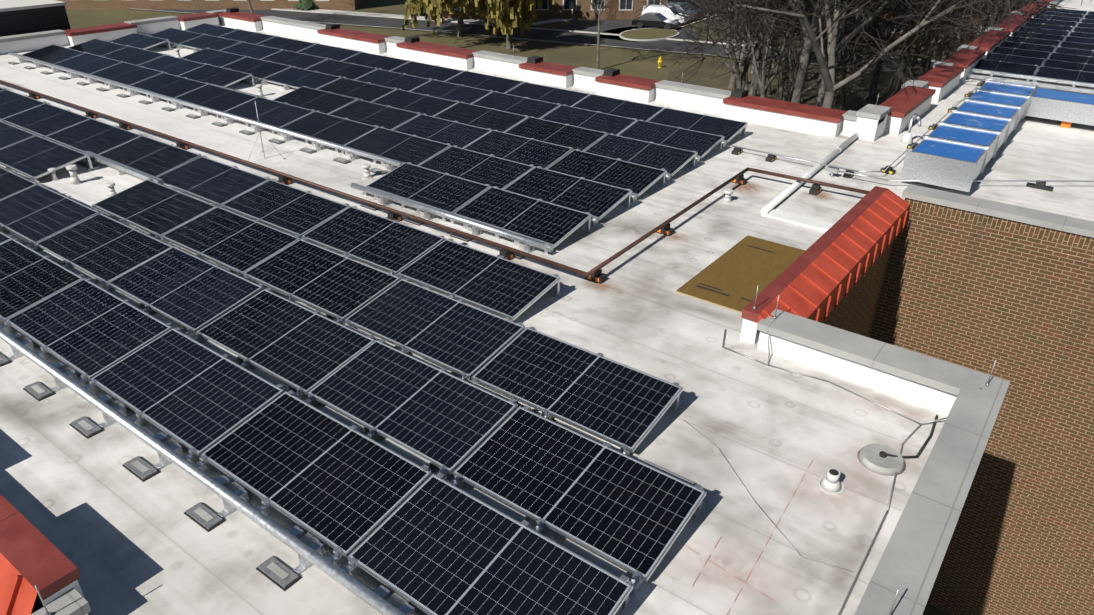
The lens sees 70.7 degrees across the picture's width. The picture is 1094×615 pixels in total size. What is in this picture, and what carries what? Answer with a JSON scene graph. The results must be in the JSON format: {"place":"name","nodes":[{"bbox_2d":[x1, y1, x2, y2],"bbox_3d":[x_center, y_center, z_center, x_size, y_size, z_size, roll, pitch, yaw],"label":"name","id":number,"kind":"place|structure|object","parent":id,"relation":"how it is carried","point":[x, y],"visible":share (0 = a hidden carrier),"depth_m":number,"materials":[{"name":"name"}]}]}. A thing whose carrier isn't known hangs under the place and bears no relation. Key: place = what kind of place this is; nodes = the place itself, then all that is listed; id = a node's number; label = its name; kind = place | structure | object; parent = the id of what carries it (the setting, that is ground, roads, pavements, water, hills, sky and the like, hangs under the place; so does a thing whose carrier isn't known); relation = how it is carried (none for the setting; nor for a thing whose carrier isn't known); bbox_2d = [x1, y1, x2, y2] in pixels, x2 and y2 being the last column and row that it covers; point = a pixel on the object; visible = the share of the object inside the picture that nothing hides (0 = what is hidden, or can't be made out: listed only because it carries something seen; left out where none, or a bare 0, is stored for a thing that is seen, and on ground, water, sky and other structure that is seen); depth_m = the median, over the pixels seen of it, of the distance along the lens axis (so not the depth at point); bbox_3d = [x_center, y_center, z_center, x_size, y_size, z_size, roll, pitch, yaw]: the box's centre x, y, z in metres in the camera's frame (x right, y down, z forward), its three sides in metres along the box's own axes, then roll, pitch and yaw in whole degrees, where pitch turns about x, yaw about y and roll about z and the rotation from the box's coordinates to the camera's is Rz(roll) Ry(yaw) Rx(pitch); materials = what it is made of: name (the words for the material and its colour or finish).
{"place":"outdoors","nodes":[
{"label":"outdoors","id":0,"kind":"place"},
{"bbox_2d":[66,0,967,614],"bbox_3d":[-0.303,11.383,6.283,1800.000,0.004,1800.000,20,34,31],"label":"lawn","id":1,"kind":"structure","parent":0,"point":[636,62],"depth_m":66.19,"materials":[{"name":"green plant"}]},
{"bbox_2d":[0,0,70,36],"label":"school block","id":2,"kind":"structure","parent":1,"relation":"on","point":[17,17],"depth_m":25.41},
{"bbox_2d":[57,0,364,9],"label":"apartment block","id":3,"kind":"structure","parent":1,"relation":"on","point":[219,4],"depth_m":85.56,"materials":[{"name":"brick"}]},
{"bbox_2d":[293,0,317,10],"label":"evergreen shrubs","id":4,"kind":"object","parent":1,"relation":"on","point":[306,5],"visible":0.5,"depth_m":85.45,"materials":[{"name":"green plant"}]},
{"bbox_2d":[396,0,555,48],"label":"willow trees","id":5,"kind":"object","parent":1,"relation":"on","point":[504,14],"visible":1,"depth_m":66.39,"materials":[{"name":"green plant"}]},
{"bbox_2d":[130,0,934,74],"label":"road and kerbs","id":6,"kind":"structure","parent":1,"relation":"on","point":[625,34],"depth_m":76.31,"materials":[{"name":"asphalt"}]},
{"bbox_2d":[443,0,667,19],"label":"apartment block","id":7,"kind":"structure","parent":1,"relation":"on","point":[558,9],"depth_m":82.15,"materials":[{"name":"brick"}]},
{"bbox_2d":[657,56,662,67],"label":"fire hydrant","id":8,"kind":"object","parent":1,"relation":"on","point":[659,61],"visible":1,"depth_m":61.52,"materials":[{"name":"yellow metal"}]},
{"bbox_2d":[247,0,1091,110],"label":"bare trees","id":9,"kind":"object","parent":1,"relation":"on","point":[834,32],"visible":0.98,"depth_m":30.48,"materials":[{"name":"brown plant"}]},
{"bbox_2d":[632,2,706,29],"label":"parked cars","id":10,"kind":"object","parent":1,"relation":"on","point":[653,16],"visible":0.67,"depth_m":79.32,"materials":[{"name":"white paint"}]},
{"bbox_2d":[806,0,1019,43],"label":"apartment block","id":11,"kind":"structure","parent":1,"relation":"on","point":[969,40],"depth_m":71.89,"materials":[{"name":"brick"}]},
{"bbox_2d":[822,218,1093,614],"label":"school building walls","id":12,"kind":"structure","parent":1,"relation":"on","point":[1022,538],"depth_m":13.44,"materials":[{"name":"brown brick"}]},
{"bbox_2d":[0,0,1093,614],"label":"roof membrane","id":13,"kind":"object","parent":12,"relation":"on","point":[114,532],"visible":0.17,"depth_m":8.32,"materials":[{"name":"white plastic"}]},
{"bbox_2d":[0,32,940,614],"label":"roof stains","id":14,"kind":"object","parent":13,"relation":"on","point":[606,226],"visible":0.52,"depth_m":7.75,"materials":[{"name":"brown"}]},
{"bbox_2d":[34,46,995,614],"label":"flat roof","id":15,"kind":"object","parent":13,"relation":"on","point":[742,274],"visible":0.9,"depth_m":10.86,"materials":[{"name":"brown wood"}]},
{"bbox_2d":[0,8,1093,614],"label":"solar panel mounts","id":16,"kind":"object","parent":13,"relation":"on","point":[308,548],"visible":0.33,"depth_m":8.45,"materials":[{"name":"silver metal"}]},
{"bbox_2d":[0,7,1093,614],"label":"solar panels","id":17,"kind":"object","parent":16,"relation":"on","point":[416,535],"visible":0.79,"depth_m":9.94,"materials":[{"name":"black glass"}]},
{"bbox_2d":[0,79,1093,283],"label":"roof pipes and conduits","id":18,"kind":"object","parent":13,"relation":"on","point":[595,274],"visible":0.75,"depth_m":14.23,"materials":[{"name":"brown metal"}]},
{"bbox_2d":[740,186,909,343],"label":"metal awning roof","id":19,"kind":"structure","parent":13,"relation":"on","point":[821,276],"depth_m":10.88,"materials":[{"name":"red metal"}]},
{"bbox_2d":[900,79,1093,191],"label":"roof ducts","id":20,"kind":"object","parent":13,"relation":"on","point":[958,147],"visible":1,"depth_m":16.25,"materials":[{"name":"blue metal"}]},
{"bbox_2d":[0,0,1093,614],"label":"parapets","id":21,"kind":"object","parent":12,"relation":"on","point":[908,564],"visible":0.9,"depth_m":9.38,"materials":[{"name":"white paint"}]}
]}

